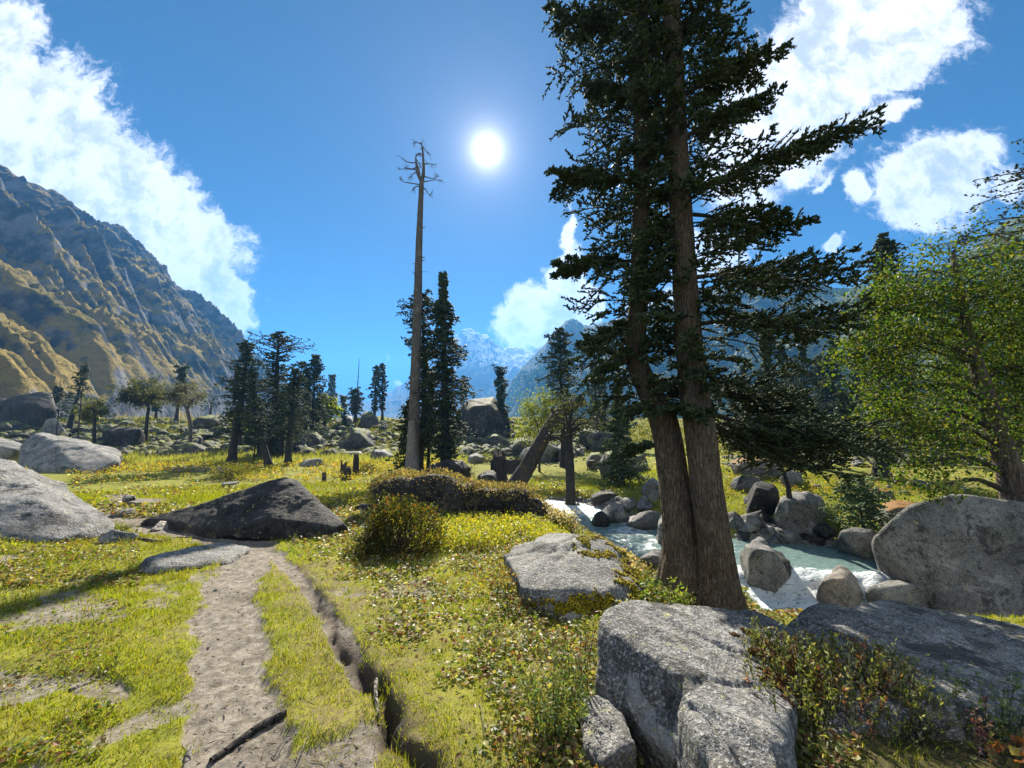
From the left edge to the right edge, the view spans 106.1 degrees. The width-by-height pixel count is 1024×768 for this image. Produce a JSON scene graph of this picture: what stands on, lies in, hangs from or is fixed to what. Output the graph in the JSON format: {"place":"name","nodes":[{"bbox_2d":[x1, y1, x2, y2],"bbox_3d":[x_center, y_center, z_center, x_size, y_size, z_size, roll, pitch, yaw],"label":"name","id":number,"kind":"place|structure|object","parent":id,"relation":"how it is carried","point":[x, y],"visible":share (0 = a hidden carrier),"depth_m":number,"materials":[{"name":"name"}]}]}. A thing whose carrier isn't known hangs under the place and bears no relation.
{"place":"outdoors","nodes":[
{"label":"outdoors","id":0,"kind":"place"},
{"bbox_2d":[0,164,302,418],"bbox_3d":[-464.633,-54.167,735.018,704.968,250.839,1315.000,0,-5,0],"label":"mountain slope","id":1,"kind":"structure","parent":0,"point":[115,304],"depth_m":261.77,"materials":[{"name":"brown stone"}]},
{"bbox_2d":[302,318,620,418],"bbox_3d":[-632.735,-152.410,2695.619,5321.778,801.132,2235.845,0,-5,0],"label":"distant peaks","id":2,"kind":"object","parent":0,"point":[485,351],"visible":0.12,"depth_m":2239.37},
{"bbox_2d":[0,415,1023,767],"bbox_3d":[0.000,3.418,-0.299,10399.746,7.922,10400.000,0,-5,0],"label":"ground","id":3,"kind":"structure","parent":0,"point":[232,585],"depth_m":2.62,"materials":[{"name":"plant"}]},
{"bbox_2d":[0,437,21,461],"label":"boulder","id":4,"kind":"object","parent":3,"relation":"on","point":[9,450],"visible":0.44,"depth_m":33.87,"materials":[{"name":"stone"}]},
{"bbox_2d":[0,420,32,431],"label":"boulder","id":5,"kind":"object","parent":3,"relation":"on","point":[11,425],"visible":0.59,"depth_m":59.80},
{"bbox_2d":[0,392,58,430],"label":"boulder","id":6,"kind":"object","parent":3,"relation":"on","point":[32,409],"visible":0.44,"depth_m":63.54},
{"bbox_2d":[0,458,114,542],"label":"boulder","id":7,"kind":"object","parent":3,"relation":"on","point":[36,506],"visible":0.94,"depth_m":6.06,"materials":[{"name":"stone"}]},
{"bbox_2d":[17,432,122,473],"bbox_3d":[-35.986,5.971,31.602,12.954,3.840,5.582,-4,-6,37],"label":"boulder","id":8,"kind":"object","parent":3,"relation":"on","point":[41,452],"visible":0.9,"depth_m":29.84,"materials":[{"name":"stone"}]},
{"bbox_2d":[47,364,97,428],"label":"fir tree","id":9,"kind":"object","parent":3,"relation":"on","point":[75,399],"visible":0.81,"depth_m":59.76,"materials":[{"name":"green plant"}]},
{"bbox_2d":[68,396,119,442],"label":"tree","id":10,"kind":"object","parent":3,"relation":"on","point":[91,412],"visible":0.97,"depth_m":45.72,"materials":[{"name":"green plant"}]},
{"bbox_2d":[97,529,138,543],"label":"stone","id":11,"kind":"object","parent":3,"relation":"on","point":[112,535],"visible":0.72,"depth_m":5.87,"materials":[{"name":"stone"}]},
{"bbox_2d":[100,425,144,445],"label":"boulder","id":12,"kind":"object","parent":3,"relation":"on","point":[116,435],"visible":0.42,"depth_m":45.58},
{"bbox_2d":[102,373,169,441],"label":"tree","id":13,"kind":"object","parent":3,"relation":"on","point":[136,395],"visible":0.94,"depth_m":49.66,"materials":[{"name":"green plant"}]},
{"bbox_2d":[172,364,189,422],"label":"fir tree","id":14,"kind":"object","parent":3,"relation":"on","point":[181,372],"visible":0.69,"depth_m":74.97,"materials":[{"name":"green plant"}]},
{"bbox_2d":[151,379,211,442],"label":"tree","id":15,"kind":"object","parent":3,"relation":"on","point":[184,400],"visible":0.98,"depth_m":45.75,"materials":[{"name":"green plant"}]},
{"bbox_2d":[138,541,249,573],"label":"flat slab","id":16,"kind":"structure","parent":3,"relation":"on","point":[227,552],"depth_m":5.20,"materials":[{"name":"stone"}]},
{"bbox_2d":[192,415,228,429],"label":"boulder","id":17,"kind":"object","parent":3,"relation":"on","point":[200,420],"visible":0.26,"depth_m":56.65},
{"bbox_2d":[199,462,256,480],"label":"shrub","id":18,"kind":"object","parent":3,"relation":"on","point":[236,471],"visible":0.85,"depth_m":23.96,"materials":[{"name":"green plant"}]},
{"bbox_2d":[188,339,276,464],"bbox_3d":[-25.288,1.712,34.998,6.582,11.667,5.129,1,-5,-15],"label":"fir tree","id":19,"kind":"object","parent":3,"relation":"on","point":[249,347],"visible":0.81,"depth_m":34.85,"materials":[{"name":"green plant"}]},
{"bbox_2d":[140,477,348,540],"bbox_3d":[-4.938,2.452,7.287,3.110,1.137,2.638,-4,-6,39],"label":"boulder","id":20,"kind":"object","parent":3,"relation":"on","point":[284,508],"visible":0.95,"depth_m":7.04,"materials":[{"name":"stone"}]},
{"bbox_2d":[209,709,286,762],"bbox_3d":[-1.346,1.802,1.979,0.064,0.044,0.360,-3,-6,32],"label":"stick","id":21,"kind":"object","parent":3,"relation":"on","point":[261,725],"visible":1,"depth_m":1.99,"materials":[{"name":"wood"}]},
{"bbox_2d":[224,368,281,466],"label":"fir tree","id":22,"kind":"object","parent":3,"relation":"on","point":[256,418],"visible":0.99,"depth_m":33.60,"materials":[{"name":"green plant"}]},
{"bbox_2d":[239,331,316,458],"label":"fir tree","id":23,"kind":"object","parent":3,"relation":"on","point":[279,339],"visible":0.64,"depth_m":40.33,"materials":[{"name":"green plant"}]},
{"bbox_2d":[252,367,316,465],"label":"fir tree","id":24,"kind":"object","parent":3,"relation":"on","point":[291,401],"visible":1,"depth_m":34.55,"materials":[{"name":"green plant"}]},
{"bbox_2d":[1,541,582,767],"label":"litter","id":25,"kind":"object","parent":3,"relation":"on","point":[341,762],"visible":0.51,"depth_m":2.29,"materials":[{"name":"brown plant"}]},
{"bbox_2d":[294,429,323,447],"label":"boulder","id":26,"kind":"object","parent":3,"relation":"on","point":[318,439],"visible":0.29,"depth_m":46.77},
{"bbox_2d":[295,353,334,434],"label":"fir tree","id":27,"kind":"object","parent":3,"relation":"on","point":[316,365],"visible":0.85,"depth_m":50.57,"materials":[{"name":"green plant"}]},
{"bbox_2d":[309,392,344,428],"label":"tree","id":28,"kind":"object","parent":3,"relation":"on","point":[336,411],"visible":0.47,"depth_m":60.82,"materials":[{"name":"green plant"}]},
{"bbox_2d":[336,428,375,449],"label":"boulder","id":29,"kind":"object","parent":3,"relation":"on","point":[356,438],"visible":0.43,"depth_m":45.57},
{"bbox_2d":[346,386,365,421],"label":"fir tree","id":30,"kind":"object","parent":3,"relation":"on","point":[352,407],"visible":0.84,"depth_m":74.98,"materials":[{"name":"green plant"}]},
{"bbox_2d":[366,365,384,415],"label":"fir tree","id":31,"kind":"object","parent":3,"relation":"on","point":[376,382],"visible":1,"depth_m":74.06,"materials":[{"name":"green plant"}]},
{"bbox_2d":[377,363,388,420],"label":"fir tree","id":32,"kind":"object","parent":3,"relation":"on","point":[382,384],"visible":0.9,"depth_m":76.22,"materials":[{"name":"green plant"}]},
{"bbox_2d":[337,489,450,562],"bbox_3d":[-1.761,2.097,5.816,1.646,0.933,1.375,0,-5,0],"label":"shrub","id":33,"kind":"object","parent":3,"relation":"on","point":[379,538],"visible":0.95,"depth_m":5.64,"materials":[{"name":"green plant"}]},
{"bbox_2d":[385,399,429,471],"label":"fir tree","id":34,"kind":"object","parent":3,"relation":"on","point":[403,429],"visible":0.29,"depth_m":26.48,"materials":[{"name":"green plant"}]},
{"bbox_2d":[396,139,442,470],"bbox_3d":[-6.082,-5.112,24.669,2.580,21.947,2.406,-5,-7,42],"label":"dead tree","id":35,"kind":"object","parent":3,"relation":"on","point":[412,448],"visible":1,"depth_m":23.83,"materials":[{"name":"wood"}]},
{"bbox_2d":[395,289,452,471],"bbox_3d":[-6.133,-0.044,27.160,4.522,13.379,4.684,0,-5,0],"label":"fir tree","id":36,"kind":"object","parent":3,"relation":"on","point":[425,412],"visible":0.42,"depth_m":26.76,"materials":[{"name":"green plant"}]},
{"bbox_2d":[13,454,879,609],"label":"autumn herbs","id":37,"kind":"object","parent":3,"relation":"on","point":[470,533],"visible":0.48,"depth_m":10.60,"materials":[{"name":"yellow plant"}]},
{"bbox_2d":[412,271,482,462],"bbox_3d":[-4.128,-0.616,24.468,4.475,13.634,4.065,0,-5,0],"label":"fir tree","id":38,"kind":"object","parent":3,"relation":"on","point":[446,446],"visible":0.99,"depth_m":24.23,"materials":[{"name":"green plant"}]},
{"bbox_2d":[427,459,470,477],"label":"boulder","id":39,"kind":"object","parent":3,"relation":"on","point":[462,467],"visible":0.41,"depth_m":22.47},
{"bbox_2d":[366,466,579,533],"bbox_3d":[-1.086,3.192,10.210,5.762,2.278,3.112,0,-5,0],"label":"heath mound","id":40,"kind":"object","parent":3,"relation":"on","point":[449,491],"visible":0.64,"depth_m":9.15,"materials":[{"name":"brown plant"}]},
{"bbox_2d":[454,397,510,437],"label":"boulder","id":41,"kind":"object","parent":3,"relation":"on","point":[483,417],"visible":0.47,"depth_m":56.04,"materials":[{"name":"grey stone"}]},
{"bbox_2d":[164,466,817,545],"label":"cobbles","id":42,"kind":"object","parent":3,"relation":"on","point":[583,500],"visible":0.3,"depth_m":16.54,"materials":[{"name":"stone"}]},
{"bbox_2d":[0,438,997,767],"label":"ground cover","id":43,"kind":"object","parent":3,"relation":"on","point":[566,756],"visible":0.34,"depth_m":3.41,"materials":[{"name":"green plant"}]},
{"bbox_2d":[490,450,507,481],"bbox_3d":[-0.782,4.853,22.085,1.297,2.080,1.326,3,-6,-27],"label":"tree stump","id":44,"kind":"object","parent":3,"relation":"on","point":[498,464],"visible":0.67,"depth_m":21.73,"materials":[{"name":"wood"}]},
{"bbox_2d":[491,364,513,426],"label":"fir tree","id":45,"kind":"object","parent":3,"relation":"on","point":[500,383],"visible":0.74,"depth_m":58.71,"materials":[{"name":"green plant"}]},
{"bbox_2d":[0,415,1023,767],"bbox_3d":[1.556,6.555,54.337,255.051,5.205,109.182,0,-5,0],"label":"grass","id":46,"kind":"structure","parent":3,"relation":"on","point":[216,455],"depth_m":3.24,"materials":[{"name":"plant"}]},
{"bbox_2d":[0,417,1023,467],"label":"rubble","id":47,"kind":"object","parent":3,"relation":"on","point":[468,449],"visible":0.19,"depth_m":47.12,"materials":[{"name":"stone"}]},
{"bbox_2d":[496,716,560,767],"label":"plant","id":48,"kind":"object","parent":3,"relation":"on","point":[523,753],"visible":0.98,"depth_m":1.71,"materials":[{"name":"green plant"}]},
{"bbox_2d":[506,382,561,471],"bbox_3d":[1.963,3.277,29.955,4.865,6.912,4.636,0,-5,0],"label":"willow bush","id":49,"kind":"object","parent":3,"relation":"on","point":[532,408],"visible":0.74,"depth_m":29.74,"materials":[{"name":"green plant"}]},
{"bbox_2d":[519,442,560,462],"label":"boulder","id":50,"kind":"object","parent":3,"relation":"on","point":[546,457],"visible":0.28,"depth_m":37.05,"materials":[{"name":"stone"}]},
{"bbox_2d":[507,400,586,486],"bbox_3d":[1.665,3.188,19.168,4.566,5.041,1.097,1,-5,-11],"label":"leaning trunk","id":51,"kind":"object","parent":3,"relation":"on","point":[525,469],"visible":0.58,"depth_m":18.67,"materials":[{"name":"brown plant"}]},
{"bbox_2d":[516,652,594,747],"bbox_3d":[0.220,1.591,1.905,0.412,0.416,0.386,0,-5,0],"label":"plant","id":52,"kind":"object","parent":3,"relation":"on","point":[558,720],"visible":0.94,"depth_m":1.90,"materials":[{"name":"green plant"}]},
{"bbox_2d":[532,327,596,467],"bbox_3d":[4.402,1.178,33.173,5.364,12.328,5.468,0,-5,0],"label":"fir tree","id":53,"kind":"object","parent":3,"relation":"on","point":[561,350],"visible":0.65,"depth_m":32.87,"materials":[{"name":"green plant"}]},
{"bbox_2d":[546,502,586,532],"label":"plant","id":54,"kind":"object","parent":3,"relation":"on","point":[565,519],"visible":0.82,"depth_m":8.93,"materials":[{"name":"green plant"}]},
{"bbox_2d":[544,642,599,708],"bbox_3d":[0.340,1.679,2.215,0.283,0.364,0.258,-4,-6,39],"label":"plant","id":55,"kind":"object","parent":3,"relation":"on","point":[569,658],"visible":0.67,"depth_m":2.22,"materials":[{"name":"green plant"}]},
{"bbox_2d":[536,375,614,505],"bbox_3d":[2.935,2.722,17.666,3.554,6.260,2.840,-1,-5,14],"label":"tree","id":56,"kind":"object","parent":3,"relation":"on","point":[570,429],"visible":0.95,"depth_m":17.50,"materials":[{"name":"green plant"}]},
{"bbox_2d":[570,629,595,694],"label":"plant","id":57,"kind":"object","parent":3,"relation":"on","point":[580,668],"visible":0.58,"depth_m":2.36,"materials":[{"name":"green plant"}]},
{"bbox_2d":[504,533,665,621],"bbox_3d":[0.766,2.385,4.733,1.751,0.813,2.620,0,-5,0],"label":"boulder","id":58,"kind":"object","parent":3,"relation":"on","point":[553,566],"visible":0.42,"depth_m":4.11,"materials":[{"name":"stone"}]},
{"bbox_2d":[531,534,661,615],"bbox_3d":[0.892,2.378,4.774,1.533,0.829,2.505,0,-5,0],"label":"moss","id":59,"kind":"object","parent":58,"relation":"on","point":[573,604],"visible":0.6,"depth_m":3.91,"materials":[{"name":"green plant"}]},
{"bbox_2d":[585,360,609,429],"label":"fir tree","id":60,"kind":"object","parent":3,"relation":"on","point":[598,390],"visible":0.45,"depth_m":47.76,"materials":[{"name":"green plant"}]},
{"bbox_2d":[578,429,629,450],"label":"boulder","id":61,"kind":"object","parent":3,"relation":"on","point":[597,442],"visible":0.2,"depth_m":44.40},
{"bbox_2d":[591,489,616,504],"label":"boulder","id":62,"kind":"object","parent":3,"relation":"on","point":[602,496],"visible":0.33,"depth_m":16.85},
{"bbox_2d":[580,695,636,767],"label":"boulder","id":63,"kind":"object","parent":3,"relation":"on","point":[608,741],"visible":0.83,"depth_m":1.87,"materials":[{"name":"stone"}]},
{"bbox_2d":[603,502,627,522],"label":"boulder","id":64,"kind":"object","parent":3,"relation":"on","point":[615,512],"visible":0.41,"depth_m":14.37,"materials":[{"name":"stone"}]},
{"bbox_2d":[591,394,649,489],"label":"fir tree","id":65,"kind":"object","parent":3,"relation":"on","point":[619,428],"visible":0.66,"depth_m":18.52,"materials":[{"name":"green plant"}]},
{"bbox_2d":[599,451,647,477],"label":"boulder","id":66,"kind":"object","parent":3,"relation":"on","point":[605,468],"visible":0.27,"depth_m":25.35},
{"bbox_2d":[540,0,718,593],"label":"fir tree","id":67,"kind":"object","parent":3,"relation":"on","point":[661,412],"visible":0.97,"depth_m":7.57,"materials":[{"name":"green plant"}]},
{"bbox_2d":[625,510,660,529],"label":"boulder","id":68,"kind":"object","parent":3,"relation":"on","point":[646,520],"visible":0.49,"depth_m":13.48,"materials":[{"name":"stone"}]},
{"bbox_2d":[642,478,659,500],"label":"boulder","id":69,"kind":"object","parent":3,"relation":"on","point":[650,488],"visible":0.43,"depth_m":15.41,"materials":[{"name":"stone"}]},
{"bbox_2d":[650,576,695,604],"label":"plant","id":70,"kind":"object","parent":3,"relation":"on","point":[673,596],"visible":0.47,"depth_m":4.65,"materials":[{"name":"green plant"}]},
{"bbox_2d":[595,600,806,767],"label":"boulder","id":71,"kind":"object","parent":3,"relation":"on","point":[657,662],"visible":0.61,"depth_m":2.20,"materials":[{"name":"stone"}]},
{"bbox_2d":[728,627,804,710],"bbox_3d":[1.629,1.876,2.350,0.375,0.412,0.817,-1,-5,10],"label":"moss","id":72,"kind":"object","parent":71,"relation":"on","point":[790,671],"visible":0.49,"depth_m":2.31,"materials":[{"name":"plant"}]},
{"bbox_2d":[677,684,779,767],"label":"boulder","id":73,"kind":"object","parent":3,"relation":"on","point":[717,728],"visible":1,"depth_m":1.66,"materials":[{"name":"stone"}]},
{"bbox_2d":[729,475,760,491],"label":"boulder","id":74,"kind":"object","parent":3,"relation":"on","point":[740,482],"visible":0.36,"depth_m":16.34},
{"bbox_2d":[587,0,913,611],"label":"fir tree","id":75,"kind":"object","parent":3,"relation":"on","point":[771,434],"visible":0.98,"depth_m":7.21,"materials":[{"name":"green plant"}]},
{"bbox_2d":[740,512,765,532],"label":"stone","id":76,"kind":"object","parent":3,"relation":"on","point":[752,521],"visible":0.62,"depth_m":12.47,"materials":[{"name":"stone"}]},
{"bbox_2d":[730,458,780,478],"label":"boulder","id":77,"kind":"object","parent":3,"relation":"on","point":[736,468],"visible":0.25,"depth_m":18.92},
{"bbox_2d":[743,481,779,515],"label":"boulder","id":78,"kind":"object","parent":3,"relation":"on","point":[764,497],"visible":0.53,"depth_m":13.59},
{"bbox_2d":[739,537,789,592],"bbox_3d":[6.698,5.098,10.168,1.297,1.912,2.009,-2,-5,21],"label":"boulder","id":79,"kind":"object","parent":3,"relation":"on","point":[763,567],"visible":0.53,"depth_m":9.48,"materials":[{"name":"stone"}]},
{"bbox_2d":[745,329,798,459],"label":"fir tree","id":80,"kind":"object","parent":3,"relation":"on","point":[764,365],"visible":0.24,"depth_m":26.00,"materials":[{"name":"green plant"}]},
{"bbox_2d":[774,527,796,544],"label":"stone","id":81,"kind":"object","parent":3,"relation":"on","point":[785,537],"visible":0.34,"depth_m":11.92,"materials":[{"name":"stone"}]},
{"bbox_2d":[774,491,825,530],"bbox_3d":[9.997,4.899,13.388,3.874,2.352,1.446,5,-7,-44],"label":"boulder","id":82,"kind":"object","parent":3,"relation":"on","point":[798,509],"visible":0.45,"depth_m":12.31,"materials":[{"name":"stone"}]},
{"bbox_2d":[781,346,829,423],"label":"fir tree","id":83,"kind":"object","parent":3,"relation":"on","point":[802,354],"visible":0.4,"depth_m":35.85,"materials":[{"name":"green plant"}]},
{"bbox_2d":[793,725,855,767],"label":"plant","id":84,"kind":"object","parent":3,"relation":"on","point":[824,758],"visible":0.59,"depth_m":1.79,"materials":[{"name":"green plant"}]},
{"bbox_2d":[812,522,837,539],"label":"stone","id":85,"kind":"object","parent":3,"relation":"on","point":[820,531],"visible":0.66,"depth_m":11.96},
{"bbox_2d":[810,339,864,432],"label":"fir tree","id":86,"kind":"object","parent":3,"relation":"on","point":[826,391],"visible":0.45,"depth_m":38.01,"materials":[{"name":"green plant"}]},
{"bbox_2d":[816,565,863,607],"bbox_3d":[8.058,5.319,9.372,2.454,1.665,0.886,5,-7,-43],"label":"boulder","id":87,"kind":"object","parent":3,"relation":"on","point":[839,585],"visible":0.49,"depth_m":8.75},
{"bbox_2d":[824,391,867,450],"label":"fir tree","id":88,"kind":"object","parent":3,"relation":"on","point":[844,401],"visible":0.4,"depth_m":29.74,"materials":[{"name":"green plant"}]},
{"bbox_2d":[740,615,961,747],"bbox_3d":[1.947,1.732,2.358,1.562,0.576,0.978,0,-5,0],"label":"shrub","id":89,"kind":"object","parent":3,"relation":"on","point":[826,681],"visible":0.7,"depth_m":2.20,"materials":[{"name":"green plant"}]},
{"bbox_2d":[816,469,897,531],"bbox_3d":[10.831,3.868,11.988,2.401,2.331,2.610,-2,-5,24],"label":"bush","id":90,"kind":"object","parent":3,"relation":"on","point":[862,499],"visible":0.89,"depth_m":11.78,"materials":[{"name":"green plant"}]},
{"bbox_2d":[837,527,877,559],"bbox_3d":[10.709,5.195,11.626,3.204,2.049,1.169,4,-6,-37],"label":"boulder","id":91,"kind":"object","parent":3,"relation":"on","point":[848,538],"visible":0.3,"depth_m":10.77,"materials":[{"name":"stone"}]},
{"bbox_2d":[830,231,931,477],"bbox_3d":[19.264,-1.547,20.282,4.175,13.217,3.791,-3,-6,27],"label":"fir tree","id":92,"kind":"object","parent":3,"relation":"on","point":[883,242],"visible":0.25,"depth_m":20.20,"materials":[{"name":"green plant"}]},
{"bbox_2d":[875,500,913,523],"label":"boulder","id":93,"kind":"object","parent":3,"relation":"on","point":[896,506],"visible":0.12,"depth_m":12.55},
{"bbox_2d":[865,579,928,607],"bbox_3d":[9.506,5.329,9.323,2.872,1.635,1.144,3,-6,-34],"label":"boulder","id":94,"kind":"object","parent":3,"relation":"on","point":[909,593],"visible":0.28,"depth_m":8.59,"materials":[{"name":"stone"}]},
{"bbox_2d":[783,649,1022,767],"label":"plant","id":95,"kind":"object","parent":3,"relation":"on","point":[950,745],"visible":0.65,"depth_m":1.91,"materials":[{"name":"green plant"}]},
{"bbox_2d":[787,600,1023,742],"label":"boulder","id":96,"kind":"object","parent":3,"relation":"on","point":[992,649],"visible":0.36,"depth_m":2.76,"materials":[{"name":"stone"}]},
{"bbox_2d":[813,201,1023,505],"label":"birch tree","id":97,"kind":"object","parent":3,"relation":"on","point":[1005,458],"visible":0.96,"depth_m":9.53,"materials":[{"name":"green plant"}]},
{"bbox_2d":[871,494,1023,616],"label":"boulder","id":98,"kind":"object","parent":3,"relation":"on","point":[965,556],"visible":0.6,"depth_m":8.70,"materials":[{"name":"stone"}]},
{"bbox_2d":[871,662,1023,746],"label":"plant","id":99,"kind":"object","parent":3,"relation":"on","point":[968,723],"visible":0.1,"depth_m":2.07,"materials":[{"name":"green plant"}]},
{"bbox_2d":[896,139,1023,428],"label":"fir tree","id":100,"kind":"object","parent":3,"relation":"on","point":[1015,174],"visible":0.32,"depth_m":12.35,"materials":[{"name":"green plant"}]},
{"bbox_2d":[910,324,1018,465],"bbox_3d":[27.335,0.595,24.006,4.178,9.372,4.841,0,-5,0],"label":"fir tree","id":101,"kind":"object","parent":3,"relation":"on","point":[948,416],"visible":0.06,"depth_m":23.83,"materials":[{"name":"green plant"}]},
{"bbox_2d":[965,696,992,759],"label":"plant","id":102,"kind":"object","parent":3,"relation":"on","point":[979,734],"visible":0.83,"depth_m":1.91,"materials":[{"name":"green plant"}]},
{"bbox_2d":[942,657,1023,747],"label":"plant","id":103,"kind":"object","parent":3,"relation":"on","point":[1002,708],"visible":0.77,"depth_m":2.05,"materials":[{"name":"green plant"}]},
{"bbox_2d":[971,727,1023,767],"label":"plant","id":104,"kind":"object","parent":3,"relation":"on","point":[1019,753],"visible":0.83,"depth_m":1.86,"materials":[{"name":"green plant"}]},
{"bbox_2d":[0,0,1023,401],"label":"sky","id":105,"kind":"structure","parent":0,"point":[253,148],"materials":[{"name":"blue"}]},
{"bbox_2d":[502,216,1023,418],"bbox_3d":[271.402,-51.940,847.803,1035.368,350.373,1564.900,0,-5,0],"label":"wooded slope","id":106,"kind":"structure","parent":0,"point":[577,327],"depth_m":585.54,"materials":[{"name":"plant"}]},
{"bbox_2d":[504,238,1023,418],"bbox_3d":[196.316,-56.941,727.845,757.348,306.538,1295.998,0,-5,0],"label":"scrub wood","id":107,"kind":"object","parent":106,"relation":"on","point":[537,372],"visible":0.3,"depth_m":593.50,"materials":[{"name":"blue plant"}]},
{"bbox_2d":[542,499,1004,617],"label":"river","id":108,"kind":"structure","parent":0,"point":[813,567],"depth_m":10.47,"materials":[{"name":"liquid"}]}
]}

